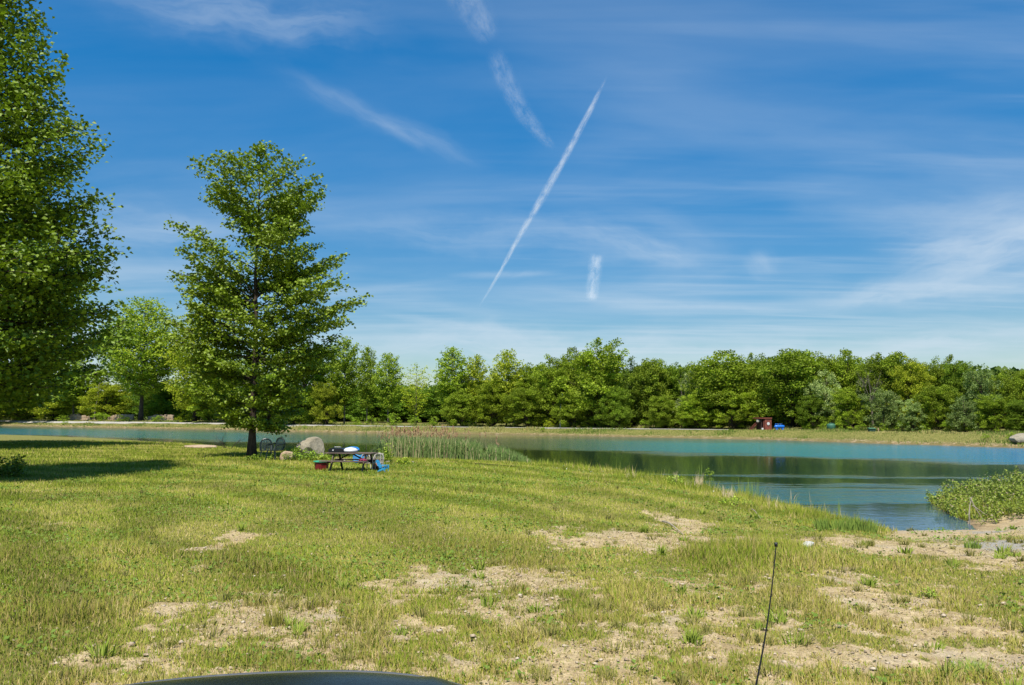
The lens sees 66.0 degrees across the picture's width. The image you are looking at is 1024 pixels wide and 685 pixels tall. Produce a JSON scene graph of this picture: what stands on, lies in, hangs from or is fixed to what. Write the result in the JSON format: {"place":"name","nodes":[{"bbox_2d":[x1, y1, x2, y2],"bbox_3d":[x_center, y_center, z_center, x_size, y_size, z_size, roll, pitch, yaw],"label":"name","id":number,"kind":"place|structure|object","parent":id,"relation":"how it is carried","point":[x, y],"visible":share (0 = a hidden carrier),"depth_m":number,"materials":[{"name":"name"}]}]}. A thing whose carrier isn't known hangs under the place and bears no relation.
{"place":"outdoors","nodes":[
{"label":"outdoors","id":0,"kind":"place"},
{"bbox_2d":[0,420,727,429],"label":"gravel road","id":1,"kind":"structure","parent":0,"point":[101,422],"depth_m":158.43,"materials":[{"name":"grey gravel"}]},
{"bbox_2d":[0,418,1023,684],"bbox_3d":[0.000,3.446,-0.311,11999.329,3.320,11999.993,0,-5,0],"label":"ground","id":2,"kind":"structure","parent":0,"point":[924,634],"depth_m":10.54,"materials":[{"name":"beige soil"}]},
{"bbox_2d":[0,454,27,475],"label":"leafy shrub","id":3,"kind":"object","parent":2,"relation":"on","point":[18,471],"visible":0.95,"depth_m":29.76,"materials":[{"name":"green plant"}]},
{"bbox_2d":[0,399,75,419],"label":"broadleaf tree","id":4,"kind":"object","parent":2,"relation":"on","point":[25,414],"visible":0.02,"depth_m":192.50,"materials":[{"name":"green plant"}]},
{"bbox_2d":[24,391,79,419],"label":"broadleaf tree","id":5,"kind":"object","parent":2,"relation":"on","point":[53,409],"visible":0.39,"depth_m":184.12,"materials":[{"name":"green plant"}]},
{"bbox_2d":[0,0,132,414],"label":"maple tree","id":6,"kind":"object","parent":2,"relation":"on","point":[37,282],"visible":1,"depth_m":28.85,"materials":[{"name":"green plant"}]},
{"bbox_2d":[0,192,142,413],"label":"maple tree","id":7,"kind":"object","parent":2,"relation":"on","point":[29,403],"visible":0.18,"depth_m":56.47,"materials":[{"name":"green plant"}]},
{"bbox_2d":[51,360,105,417],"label":"slender tree","id":8,"kind":"object","parent":2,"relation":"on","point":[80,389],"visible":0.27,"depth_m":183.66,"materials":[{"name":"green plant"}]},
{"bbox_2d":[91,412,109,420],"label":"bush","id":9,"kind":"object","parent":2,"relation":"on","point":[99,414],"visible":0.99,"depth_m":173.04,"materials":[{"name":"green plant"}]},
{"bbox_2d":[75,382,135,419],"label":"broadleaf tree","id":10,"kind":"object","parent":2,"relation":"on","point":[121,406],"visible":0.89,"depth_m":178.15,"materials":[{"name":"green plant"}]},
{"bbox_2d":[91,392,149,417],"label":"broadleaf tree","id":11,"kind":"object","parent":2,"relation":"on","point":[130,411],"visible":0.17,"depth_m":204.24,"materials":[{"name":"green plant"}]},
{"bbox_2d":[96,296,189,420],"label":"broadleaf tree","id":12,"kind":"object","parent":2,"relation":"on","point":[146,377],"visible":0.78,"depth_m":167.19,"materials":[{"name":"green plant"}]},
{"bbox_2d":[68,414,223,421],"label":"stone wall","id":13,"kind":"structure","parent":2,"relation":"on","point":[114,417],"depth_m":173.97,"materials":[{"name":"grey stone"}]},
{"bbox_2d":[133,380,192,418],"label":"broadleaf tree","id":14,"kind":"object","parent":2,"relation":"on","point":[163,399],"visible":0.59,"depth_m":179.89,"materials":[{"name":"green plant"}]},
{"bbox_2d":[173,412,192,421],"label":"bush","id":15,"kind":"object","parent":2,"relation":"on","point":[187,419],"visible":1,"depth_m":159.50,"materials":[{"name":"green plant"}]},
{"bbox_2d":[186,349,259,420],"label":"broadleaf tree","id":16,"kind":"object","parent":2,"relation":"on","point":[212,411],"visible":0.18,"depth_m":155.09,"materials":[{"name":"green plant"}]},
{"bbox_2d":[225,362,287,420],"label":"broadleaf tree","id":17,"kind":"object","parent":2,"relation":"on","point":[246,391],"visible":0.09,"depth_m":149.80,"materials":[{"name":"green plant"}]},
{"bbox_2d":[244,453,273,460],"bbox_3d":[-12.594,5.731,39.510,1.505,0.442,1.249,0,-5,0],"label":"leafy shrub","id":18,"kind":"object","parent":2,"relation":"on","point":[255,456],"visible":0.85,"depth_m":39.26,"materials":[{"name":"green plant"}]},
{"bbox_2d":[154,140,373,455],"bbox_3d":[-13.200,-2.429,43.383,11.368,17.587,10.640,0,-5,0],"label":"maple tree","id":19,"kind":"object","parent":2,"relation":"on","point":[228,303],"visible":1,"depth_m":41.81,"materials":[{"name":"green plant"}]},
{"bbox_2d":[259,438,273,455],"bbox_3d":[-12.571,5.457,40.319,0.707,1.114,0.696,2,-5,-20],"label":"garden chair","id":20,"kind":"object","parent":2,"relation":"on","point":[260,445],"visible":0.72,"depth_m":40.52,"materials":[{"name":"metal"}]},
{"bbox_2d":[260,603,287,626],"bbox_3d":[-2.642,3.033,8.783,0.339,0.242,0.314,-4,-7,39],"label":"grass clump","id":21,"kind":"object","parent":2,"relation":"on","point":[276,619],"visible":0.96,"depth_m":8.72,"materials":[{"name":"green plant"}]},
{"bbox_2d":[265,437,285,459],"bbox_3d":[-11.835,5.340,39.451,0.757,1.193,0.746,-3,-6,28],"label":"garden chair","id":22,"kind":"object","parent":2,"relation":"on","point":[277,443],"visible":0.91,"depth_m":39.55,"materials":[{"name":"metal"}]},
{"bbox_2d":[280,451,295,459],"bbox_3d":[-11.198,5.677,39.424,0.790,0.495,0.541,1,-5,-11],"label":"boulder","id":23,"kind":"object","parent":2,"relation":"on","point":[286,458],"visible":0.72,"depth_m":39.21,"materials":[{"name":"beige stone"}]},
{"bbox_2d":[271,388,314,423],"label":"broadleaf tree","id":24,"kind":"object","parent":2,"relation":"on","point":[297,417],"visible":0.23,"depth_m":138.35,"materials":[{"name":"green plant"}]},
{"bbox_2d":[127,670,460,684],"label":"parked car","id":25,"kind":"object","parent":2,"relation":"on","point":[330,677],"visible":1,"depth_m":2.74,"materials":[{"name":"black paint"}]},
{"bbox_2d":[755,542,777,684],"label":"whip antenna","id":26,"kind":"object","parent":25,"relation":"attached to","point":[775,544],"visible":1,"depth_m":2.20,"materials":[{"name":"black plastic"}]},
{"bbox_2d":[282,446,316,460],"bbox_3d":[-10.581,5.542,39.437,1.665,0.753,1.900,0,-5,0],"label":"leafy shrub","id":27,"kind":"object","parent":2,"relation":"on","point":[310,455],"visible":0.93,"depth_m":39.21,"materials":[{"name":"green plant"}]},
{"bbox_2d":[259,341,347,423],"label":"broadleaf tree","id":28,"kind":"object","parent":2,"relation":"on","point":[317,378],"visible":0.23,"depth_m":139.43,"materials":[{"name":"green plant"}]},
{"bbox_2d":[296,437,324,456],"bbox_3d":[-10.644,5.509,41.677,1.426,1.055,1.037,4,-7,-41],"label":"boulder","id":29,"kind":"object","parent":2,"relation":"on","point":[316,444],"visible":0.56,"depth_m":41.38,"materials":[{"name":"stone"}]},
{"bbox_2d":[313,460,328,469],"bbox_3d":[-7.981,5.151,33.049,0.638,0.422,0.638,3,-6,-32],"label":"storage tub","id":30,"kind":"object","parent":2,"relation":"on","point":[322,465],"visible":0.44,"depth_m":32.82,"materials":[{"name":"red plastic"}]},
{"bbox_2d":[308,381,343,424],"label":"broadleaf tree","id":31,"kind":"object","parent":2,"relation":"on","point":[323,393],"visible":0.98,"depth_m":135.31,"materials":[{"name":"green plant"}]},
{"bbox_2d":[326,335,363,423],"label":"slender tree","id":32,"kind":"object","parent":2,"relation":"on","point":[346,366],"visible":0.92,"depth_m":138.72,"materials":[{"name":"green plant"}]},
{"bbox_2d":[331,384,367,421],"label":"broadleaf tree","id":33,"kind":"object","parent":2,"relation":"on","point":[348,412],"visible":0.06,"depth_m":187.15,"materials":[{"name":"green plant"}]},
{"bbox_2d":[319,452,381,470],"bbox_3d":[-6.583,4.920,32.272,2.050,0.831,1.630,-1,-5,14],"label":"picnic table","id":34,"kind":"object","parent":2,"relation":"on","point":[340,459],"visible":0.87,"depth_m":32.15,"materials":[{"name":"brown wood"}]},
{"bbox_2d":[354,346,379,423],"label":"slender tree","id":35,"kind":"object","parent":2,"relation":"on","point":[366,381],"visible":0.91,"depth_m":137.63,"materials":[{"name":"green plant"}]},
{"bbox_2d":[342,385,403,422],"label":"broadleaf tree","id":36,"kind":"object","parent":2,"relation":"on","point":[377,409],"visible":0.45,"depth_m":168.28,"materials":[{"name":"green plant"}]},
{"bbox_2d":[377,443,393,461],"bbox_3d":[-6.246,5.434,38.933,0.829,0.991,0.701,0,-5,0],"label":"leafy shrub","id":37,"kind":"object","parent":2,"relation":"on","point":[386,454],"visible":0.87,"depth_m":38.86,"materials":[{"name":"green plant"}]},
{"bbox_2d":[369,352,405,421],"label":"slender tree","id":38,"kind":"object","parent":2,"relation":"on","point":[389,392],"visible":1,"depth_m":133.66,"materials":[{"name":"green plant"}]},
{"bbox_2d":[374,385,431,422],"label":"broadleaf tree","id":39,"kind":"object","parent":2,"relation":"on","point":[405,412],"visible":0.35,"depth_m":174.39,"materials":[{"name":"green plant"}]},
{"bbox_2d":[395,364,430,423],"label":"young tree","id":40,"kind":"object","parent":2,"relation":"on","point":[416,399],"visible":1,"depth_m":132.90,"materials":[{"name":"green plant"}]},
{"bbox_2d":[402,388,443,421],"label":"broadleaf tree","id":41,"kind":"object","parent":2,"relation":"on","point":[424,419],"visible":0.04,"depth_m":182.40,"materials":[{"name":"green plant"}]},
{"bbox_2d":[375,424,498,458],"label":"dry reeds","id":42,"kind":"object","parent":2,"relation":"on","point":[416,431],"visible":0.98,"depth_m":44.73,"materials":[{"name":"beige plant"}]},
{"bbox_2d":[415,384,472,422],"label":"broadleaf tree","id":43,"kind":"object","parent":2,"relation":"on","point":[432,399],"visible":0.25,"depth_m":162.78,"materials":[{"name":"green plant"}]},
{"bbox_2d":[370,435,530,462],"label":"reeds","id":44,"kind":"object","parent":2,"relation":"on","point":[459,448],"visible":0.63,"depth_m":44.85,"materials":[{"name":"green plant"}]},
{"bbox_2d":[428,346,475,407],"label":"slender tree","id":45,"kind":"object","parent":2,"relation":"on","point":[445,384],"visible":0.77,"depth_m":128.98,"materials":[{"name":"green plant"}]},
{"bbox_2d":[439,389,479,425],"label":"broadleaf tree","id":46,"kind":"object","parent":2,"relation":"on","point":[459,409],"visible":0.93,"depth_m":124.97,"materials":[{"name":"green plant"}]},
{"bbox_2d":[463,354,490,422],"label":"slender tree","id":47,"kind":"object","parent":2,"relation":"on","point":[476,375],"visible":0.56,"depth_m":129.83,"materials":[{"name":"green plant"}]},
{"bbox_2d":[469,380,513,426],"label":"broadleaf tree","id":48,"kind":"object","parent":2,"relation":"on","point":[489,405],"visible":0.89,"depth_m":123.18,"materials":[{"name":"green plant"}]},
{"bbox_2d":[0,439,1023,684],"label":"grass","id":49,"kind":"structure","parent":2,"relation":"on","point":[752,555],"depth_m":12.17,"materials":[{"name":"green plant"}]},
{"bbox_2d":[0,462,1023,684],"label":"clover","id":50,"kind":"object","parent":2,"relation":"on","point":[431,563],"visible":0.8,"depth_m":16.05,"materials":[{"name":"green plant"}]},
{"bbox_2d":[0,418,1023,447],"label":"bank grass","id":51,"kind":"structure","parent":2,"relation":"on","point":[1003,432],"depth_m":106.72,"materials":[{"name":"green plant"}]},
{"bbox_2d":[156,301,222,421],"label":"broadleaf tree","id":52,"kind":"object","parent":51,"relation":"on","point":[181,368],"visible":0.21,"depth_m":159.09,"materials":[{"name":"green plant"}]},
{"bbox_2d":[482,348,526,425],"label":"slender tree","id":53,"kind":"object","parent":51,"relation":"on","point":[505,368],"visible":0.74,"depth_m":125.53,"materials":[{"name":"green plant"}]},
{"bbox_2d":[549,337,633,426],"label":"broadleaf tree","id":54,"kind":"object","parent":51,"relation":"on","point":[593,377],"visible":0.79,"depth_m":114.11,"materials":[{"name":"green plant"}]},
{"bbox_2d":[0,481,1023,684],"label":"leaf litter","id":55,"kind":"object","parent":2,"relation":"on","point":[589,654],"visible":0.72,"depth_m":9.27,"materials":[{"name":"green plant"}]},
{"bbox_2d":[5,358,1022,426],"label":"forest","id":56,"kind":"object","parent":2,"relation":"on","point":[995,370],"depth_m":142.15,"materials":[{"name":"green plant"}]},
{"bbox_2d":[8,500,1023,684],"bbox_3d":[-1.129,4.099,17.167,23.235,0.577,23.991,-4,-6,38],"label":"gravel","id":57,"kind":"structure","parent":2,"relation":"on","point":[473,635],"depth_m":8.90,"materials":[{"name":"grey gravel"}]},
{"bbox_2d":[502,387,548,426],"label":"broadleaf tree","id":58,"kind":"object","parent":2,"relation":"on","point":[527,410],"visible":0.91,"depth_m":120.02,"materials":[{"name":"green plant"}]},
{"bbox_2d":[503,362,550,426],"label":"broadleaf tree","id":59,"kind":"object","parent":2,"relation":"on","point":[527,372],"visible":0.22,"depth_m":125.32,"materials":[{"name":"green plant"}]},
{"bbox_2d":[528,354,576,424],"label":"broadleaf tree","id":60,"kind":"object","parent":2,"relation":"on","point":[547,375],"visible":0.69,"depth_m":120.31,"materials":[{"name":"green plant"}]},
{"bbox_2d":[555,347,585,425],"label":"broadleaf tree","id":61,"kind":"object","parent":2,"relation":"on","point":[572,375],"visible":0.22,"depth_m":121.23,"materials":[{"name":"green plant"}]},
{"bbox_2d":[549,389,595,427],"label":"broadleaf tree","id":62,"kind":"object","parent":2,"relation":"on","point":[577,417],"visible":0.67,"depth_m":115.83,"materials":[{"name":"green plant"}]},
{"bbox_2d":[593,386,634,427],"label":"broadleaf tree","id":63,"kind":"object","parent":2,"relation":"on","point":[620,410],"visible":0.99,"depth_m":110.72,"materials":[{"name":"green plant"}]},
{"bbox_2d":[618,356,648,426],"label":"dark tree","id":64,"kind":"object","parent":2,"relation":"on","point":[629,386],"visible":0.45,"depth_m":113.74,"materials":[{"name":"green plant"}]},
{"bbox_2d":[628,358,674,424],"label":"broadleaf tree","id":65,"kind":"object","parent":2,"relation":"on","point":[654,373],"visible":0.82,"depth_m":112.09,"materials":[{"name":"green plant"}]},
{"bbox_2d":[645,394,680,428],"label":"broadleaf tree","id":66,"kind":"object","parent":2,"relation":"on","point":[657,414],"visible":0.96,"depth_m":106.12,"materials":[{"name":"green plant"}]},
{"bbox_2d":[648,362,695,425],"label":"broadleaf tree","id":67,"kind":"object","parent":2,"relation":"on","point":[677,373],"visible":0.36,"depth_m":113.67,"materials":[{"name":"green plant"}]},
{"bbox_2d":[674,369,702,425],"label":"silver tree","id":68,"kind":"object","parent":2,"relation":"on","point":[692,384],"visible":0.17,"depth_m":108.21,"materials":[{"name":"green plant"}]},
{"bbox_2d":[676,392,717,428],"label":"broadleaf tree","id":69,"kind":"object","parent":2,"relation":"on","point":[690,408],"visible":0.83,"depth_m":102.75,"materials":[{"name":"green plant"}]},
{"bbox_2d":[678,349,761,427],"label":"broadleaf tree","id":70,"kind":"object","parent":2,"relation":"on","point":[714,379],"visible":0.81,"depth_m":102.55,"materials":[{"name":"green plant"}]},
{"bbox_2d":[709,386,761,428],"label":"broadleaf tree","id":71,"kind":"object","parent":2,"relation":"on","point":[737,415],"visible":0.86,"depth_m":100.85,"materials":[{"name":"green plant"}]},
{"bbox_2d":[718,493,754,506],"bbox_3d":[6.569,4.641,23.064,1.082,0.392,0.942,0,-5,0],"label":"leafy shrub","id":72,"kind":"object","parent":2,"relation":"on","point":[733,498],"visible":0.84,"depth_m":23.00,"materials":[{"name":"green plant"}]},
{"bbox_2d":[727,352,771,425],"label":"broadleaf tree","id":73,"kind":"object","parent":2,"relation":"on","point":[754,377],"visible":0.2,"depth_m":107.12,"materials":[{"name":"green plant"}]},
{"bbox_2d":[749,418,771,429],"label":"rusty shed","id":74,"kind":"structure","parent":2,"relation":"on","point":[765,423],"depth_m":97.37,"materials":[{"name":"red metal"}]},
{"bbox_2d":[750,347,832,427],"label":"broadleaf tree","id":75,"kind":"object","parent":2,"relation":"on","point":[796,370],"visible":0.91,"depth_m":99.60,"materials":[{"name":"green plant"}]},
{"bbox_2d":[795,395,831,429],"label":"broadleaf tree","id":76,"kind":"object","parent":2,"relation":"on","point":[808,407],"visible":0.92,"depth_m":95.53,"materials":[{"name":"green plant"}]},
{"bbox_2d":[800,369,843,423],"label":"silver tree","id":77,"kind":"object","parent":2,"relation":"on","point":[819,391],"visible":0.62,"depth_m":96.11,"materials":[{"name":"green plant"}]},
{"bbox_2d":[795,351,848,426],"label":"broadleaf tree","id":78,"kind":"object","parent":2,"relation":"on","point":[829,362],"visible":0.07,"depth_m":104.15,"materials":[{"name":"green plant"}]},
{"bbox_2d":[812,516,861,531],"bbox_3d":[7.578,4.224,18.409,1.076,0.355,1.086,0,-5,0],"label":"grass clump","id":79,"kind":"object","parent":2,"relation":"on","point":[839,525],"visible":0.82,"depth_m":18.27,"materials":[{"name":"green plant"}]},
{"bbox_2d":[827,386,869,428],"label":"broadleaf tree","id":80,"kind":"object","parent":2,"relation":"on","point":[844,401],"visible":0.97,"depth_m":92.18,"materials":[{"name":"green plant"}]},
{"bbox_2d":[831,348,869,425],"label":"broadleaf tree","id":81,"kind":"object","parent":2,"relation":"on","point":[841,365],"visible":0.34,"depth_m":103.36,"materials":[{"name":"green plant"}]},
{"bbox_2d":[845,514,880,533],"bbox_3d":[8.129,4.230,18.380,0.836,0.462,0.860,0,-5,0],"label":"grass clump","id":82,"kind":"object","parent":2,"relation":"on","point":[869,525],"visible":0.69,"depth_m":18.18,"materials":[{"name":"green plant"}]},
{"bbox_2d":[855,370,881,424],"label":"dead tree","id":83,"kind":"object","parent":2,"relation":"on","point":[868,379],"visible":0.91,"depth_m":94.15,"materials":[{"name":"grey plant"}]},
{"bbox_2d":[855,360,885,426],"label":"silver tree","id":84,"kind":"object","parent":2,"relation":"on","point":[862,401],"visible":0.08,"depth_m":98.83,"materials":[{"name":"green plant"}]},
{"bbox_2d":[857,386,903,430],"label":"silver tree","id":85,"kind":"object","parent":2,"relation":"on","point":[883,415],"visible":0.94,"depth_m":88.73,"materials":[{"name":"green plant"}]},
{"bbox_2d":[854,351,911,428],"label":"broadleaf tree","id":86,"kind":"object","parent":2,"relation":"on","point":[885,366],"visible":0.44,"depth_m":95.53,"materials":[{"name":"green plant"}]},
{"bbox_2d":[894,398,926,431],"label":"silver tree","id":87,"kind":"object","parent":2,"relation":"on","point":[913,408],"visible":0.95,"depth_m":85.64,"materials":[{"name":"green plant"}]},
{"bbox_2d":[888,355,936,427],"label":"broadleaf tree","id":88,"kind":"object","parent":2,"relation":"on","point":[920,376],"visible":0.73,"depth_m":91.66,"materials":[{"name":"green plant"}]},
{"bbox_2d":[912,384,962,429],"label":"broadleaf tree","id":89,"kind":"object","parent":2,"relation":"on","point":[945,399],"visible":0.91,"depth_m":84.81,"materials":[{"name":"green plant"}]},
{"bbox_2d":[927,354,956,428],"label":"broadleaf tree","id":90,"kind":"object","parent":2,"relation":"on","point":[935,371],"visible":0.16,"depth_m":92.96,"materials":[{"name":"green plant"}]},
{"bbox_2d":[938,360,979,426],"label":"broadleaf tree","id":91,"kind":"object","parent":2,"relation":"on","point":[956,372],"visible":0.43,"depth_m":89.49,"materials":[{"name":"green plant"}]},
{"bbox_2d":[945,395,980,431],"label":"silver tree","id":92,"kind":"object","parent":2,"relation":"on","point":[966,419],"visible":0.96,"depth_m":82.14,"materials":[{"name":"green plant"}]},
{"bbox_2d":[963,538,980,548],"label":"grass clump","id":93,"kind":"object","parent":2,"relation":"on","point":[970,544],"visible":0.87,"depth_m":15.52,"materials":[{"name":"green plant"}]},
{"bbox_2d":[950,654,994,674],"bbox_3d":[4.209,2.962,7.263,0.404,0.166,0.429,-2,-6,25],"label":"grass clump","id":94,"kind":"object","parent":2,"relation":"on","point":[976,664],"visible":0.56,"depth_m":7.27,"materials":[{"name":"green plant"}]},
{"bbox_2d":[924,465,1023,524],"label":"willow thicket","id":95,"kind":"object","parent":2,"relation":"on","point":[997,488],"visible":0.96,"depth_m":24.67,"materials":[{"name":"green plant"}]},
{"bbox_2d":[960,363,1002,429],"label":"tree","id":96,"kind":"object","parent":2,"relation":"on","point":[978,387],"visible":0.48,"depth_m":86.08,"materials":[{"name":"green plant"}]},
{"bbox_2d":[972,394,1017,431],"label":"broadleaf tree","id":97,"kind":"object","parent":2,"relation":"on","point":[993,409],"visible":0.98,"depth_m":80.12,"materials":[{"name":"green plant"}]},
{"bbox_2d":[989,368,1022,427],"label":"broadleaf tree","id":98,"kind":"object","parent":2,"relation":"on","point":[1008,390],"visible":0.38,"depth_m":85.91,"materials":[{"name":"green plant"}]},
{"bbox_2d":[1001,399,1023,431],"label":"broadleaf tree","id":99,"kind":"object","parent":2,"relation":"on","point":[1017,406],"visible":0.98,"depth_m":78.21,"materials":[{"name":"green plant"}]},
{"bbox_2d":[1009,433,1023,443],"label":"boulder","id":100,"kind":"object","parent":2,"relation":"on","point":[1018,437],"visible":0.91,"depth_m":70.35,"materials":[{"name":"stone"}]},
{"bbox_2d":[1013,369,1023,417],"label":"broadleaf tree","id":101,"kind":"object","parent":2,"relation":"on","point":[1021,390],"visible":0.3,"depth_m":87.29,"materials":[{"name":"green plant"}]},
{"bbox_2d":[0,426,1023,530],"bbox_3d":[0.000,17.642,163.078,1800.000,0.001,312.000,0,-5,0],"label":"water","id":102,"kind":"structure","parent":0,"point":[888,484],"depth_m":52.49,"materials":[{"name":"teal liquid"}]},
{"bbox_2d":[0,0,1023,391],"label":"sky","id":103,"kind":"structure","parent":0,"point":[683,182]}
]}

